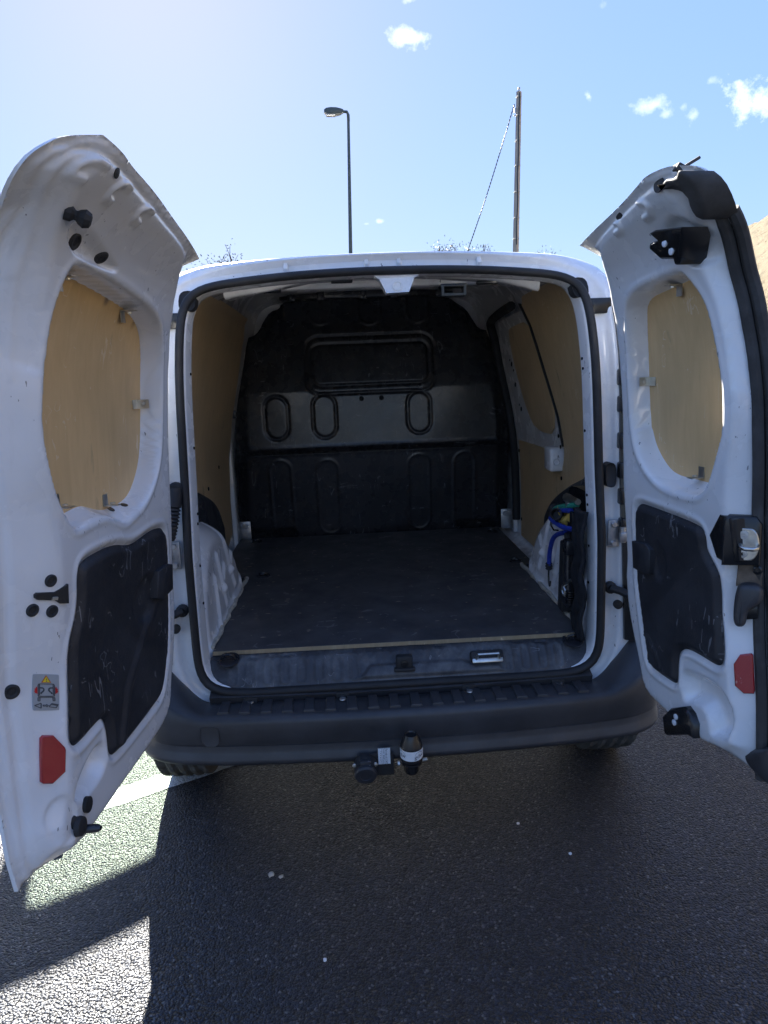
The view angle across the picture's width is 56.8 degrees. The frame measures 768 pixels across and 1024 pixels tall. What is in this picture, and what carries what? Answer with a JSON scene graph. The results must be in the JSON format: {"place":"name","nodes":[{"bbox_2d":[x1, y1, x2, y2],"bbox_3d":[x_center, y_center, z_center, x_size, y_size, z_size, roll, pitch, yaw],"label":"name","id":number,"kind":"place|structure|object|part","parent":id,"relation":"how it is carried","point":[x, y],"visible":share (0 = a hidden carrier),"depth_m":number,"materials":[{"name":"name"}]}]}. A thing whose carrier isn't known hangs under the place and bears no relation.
{"place":"outdoors","nodes":[
{"label":"outdoors","id":0,"kind":"place"},
{"bbox_2d":[0,702,767,1023],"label":"road","id":1,"kind":"structure","parent":0,"point":[447,889],"depth_m":2.04,"materials":[{"name":"grey asphalt"}]},
{"bbox_2d":[0,766,231,843],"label":"road marking","id":2,"kind":"object","parent":1,"relation":"on","point":[139,789],"visible":0.09,"depth_m":2.65,"materials":[{"name":"paint"}]},
{"bbox_2d":[182,238,257,270],"bbox_3d":[-7.052,-7.961,30.974,3.672,7.319,3.384,-10,14,-36],"label":"tree","id":3,"kind":"object","parent":1,"relation":"on","point":[220,258],"visible":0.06,"depth_m":30.63,"materials":[{"name":"green plant"}]},
{"bbox_2d":[324,107,351,253],"bbox_3d":[-1.064,-6.407,19.207,0.660,8.282,0.270,-3,11,-3],"label":"street lamp","id":4,"kind":"object","parent":1,"relation":"on","point":[332,111],"visible":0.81,"depth_m":18.64,"materials":[{"name":"grey metal"}]},
{"bbox_2d":[0,135,767,891],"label":"van","id":5,"kind":"object","parent":1,"relation":"on","point":[282,511],"visible":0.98,"depth_m":2.12,"materials":[{"name":"white paint"}]},
{"bbox_3d":[-0.569,0.006,1.530,0.326,1.309,0.828,-3,11,-3],"label":"rear door","id":6,"kind":"part","parent":5,"relation":"part of","materials":[{"name":"white paint"}]},
{"bbox_2d":[400,730,422,765],"bbox_3d":[0.079,0.677,2.054,0.068,0.088,0.070,-3,11,-3],"label":"tow ball cover","id":7,"kind":"object","parent":5,"relation":"on","point":[411,749],"visible":1,"depth_m":2.03,"materials":[{"name":"black plastic"}]},
{"bbox_3d":[0.654,-0.592,3.268,0.141,0.619,0.754,-3,11,-3],"label":"sliding door","id":8,"kind":"part","parent":5,"relation":"part of","materials":[{"name":"white paint"}]},
{"bbox_2d":[545,530,566,586],"bbox_3d":[0.618,0.169,2.544,0.029,0.260,0.224,-3,11,-3],"label":"bungee cord","id":9,"kind":"object","parent":5,"relation":"hanging from","point":[548,565],"visible":0.99,"depth_m":2.62,"materials":[{"name":"fabric"}]},
{"bbox_2d":[550,508,563,520],"bbox_3d":[0.590,0.008,2.423,0.042,0.049,0.043,4,13,30],"label":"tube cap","id":10,"kind":"object","parent":5,"relation":"in","point":[555,515],"visible":0.98,"depth_m":2.42,"materials":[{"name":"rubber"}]},
{"bbox_2d":[557,506,569,524],"bbox_3d":[0.625,0.031,2.430,0.056,0.113,0.160,-3,11,-3],"label":"cloth","id":11,"kind":"object","parent":5,"relation":"in","point":[564,519],"visible":0.35,"depth_m":2.40,"materials":[{"name":"yellow fabric"}]},
{"bbox_2d":[558,511,573,611],"bbox_3d":[0.629,0.172,2.397,0.067,0.367,0.155,-3,11,-3],"label":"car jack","id":12,"kind":"object","parent":5,"relation":"attached to","point":[565,593],"visible":0.65,"depth_m":2.37,"materials":[{"name":"metal"}]},
{"bbox_2d":[548,504,571,531],"bbox_3d":[0.602,0.040,2.433,0.034,0.098,0.294,-2,11,1],"label":"bungee cord","id":13,"kind":"object","parent":12,"relation":"attached to","point":[560,525],"visible":0.73,"depth_m":2.44,"materials":[{"name":"fabric"}]},
{"bbox_2d":[548,508,573,524],"bbox_3d":[0.609,0.015,2.452,0.028,0.094,0.202,-3,11,-4],"label":"bungee cord","id":14,"kind":"object","parent":12,"relation":"attached to","point":[565,510],"visible":0.3,"depth_m":2.37,"materials":[{"name":"fabric"}]},
{"bbox_2d":[552,502,579,508],"bbox_3d":[0.615,-0.002,2.449,0.033,0.112,0.264,-3,11,-4],"label":"bungee cord","id":15,"kind":"object","parent":12,"relation":"attached to","point":[572,505],"visible":0.45,"depth_m":2.35,"materials":[{"name":"green fabric"}]},
{"bbox_2d":[562,493,580,506],"bbox_3d":[0.626,-0.035,2.363,0.040,0.038,0.122,-3,11,-3],"label":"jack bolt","id":16,"kind":"object","parent":5,"relation":"attached to","point":[568,498],"visible":0.87,"depth_m":2.36,"materials":[{"name":"metal"}]},
{"bbox_2d":[570,507,588,640],"bbox_3d":[0.622,0.198,2.274,0.031,0.425,0.107,-3,11,-3],"label":"fabric bag","id":17,"kind":"object","parent":5,"relation":"hanging from","point":[579,524],"visible":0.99,"depth_m":2.25,"materials":[{"name":"fabric"}]},
{"bbox_3d":[0.690,-0.067,1.704,0.326,1.323,0.617,-3,11,-3],"label":"rear door","id":18,"kind":"part","parent":5,"relation":"part of","materials":[{"name":"white paint"}]},
{"bbox_2d":[433,235,494,251],"bbox_3d":[3.727,-9.750,35.963,3.484,8.089,3.910,-8,12,-27],"label":"tree","id":19,"kind":"object","parent":1,"relation":"on","point":[485,245],"visible":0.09,"depth_m":34.66,"materials":[{"name":"green plant"}]},
{"bbox_2d":[513,87,521,251],"bbox_3d":[4.819,-9.473,26.074,0.502,11.213,0.250,-3,11,-3],"label":"utility pole","id":20,"kind":"object","parent":1,"relation":"on","point":[517,110],"visible":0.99,"depth_m":25.49,"materials":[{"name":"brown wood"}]},
{"bbox_2d":[467,104,514,250],"bbox_3d":[3.770,-11.828,25.972,2.055,5.359,0.044,2,12,20],"label":"overhead cable","id":21,"kind":"object","parent":20,"relation":"attached to","point":[492,175],"visible":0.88,"depth_m":25.79,"materials":[{"name":"grey metal"}]},
{"bbox_2d":[0,0,767,274],"label":"sky","id":22,"kind":"structure","parent":0,"point":[219,106],"materials":[{"name":"blue"}]},
{"bbox_2d":[748,215,767,308],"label":"hillside","id":23,"kind":"structure","parent":0,"point":[759,233],"depth_m":23.11,"materials":[{"name":"beige"}]}
]}

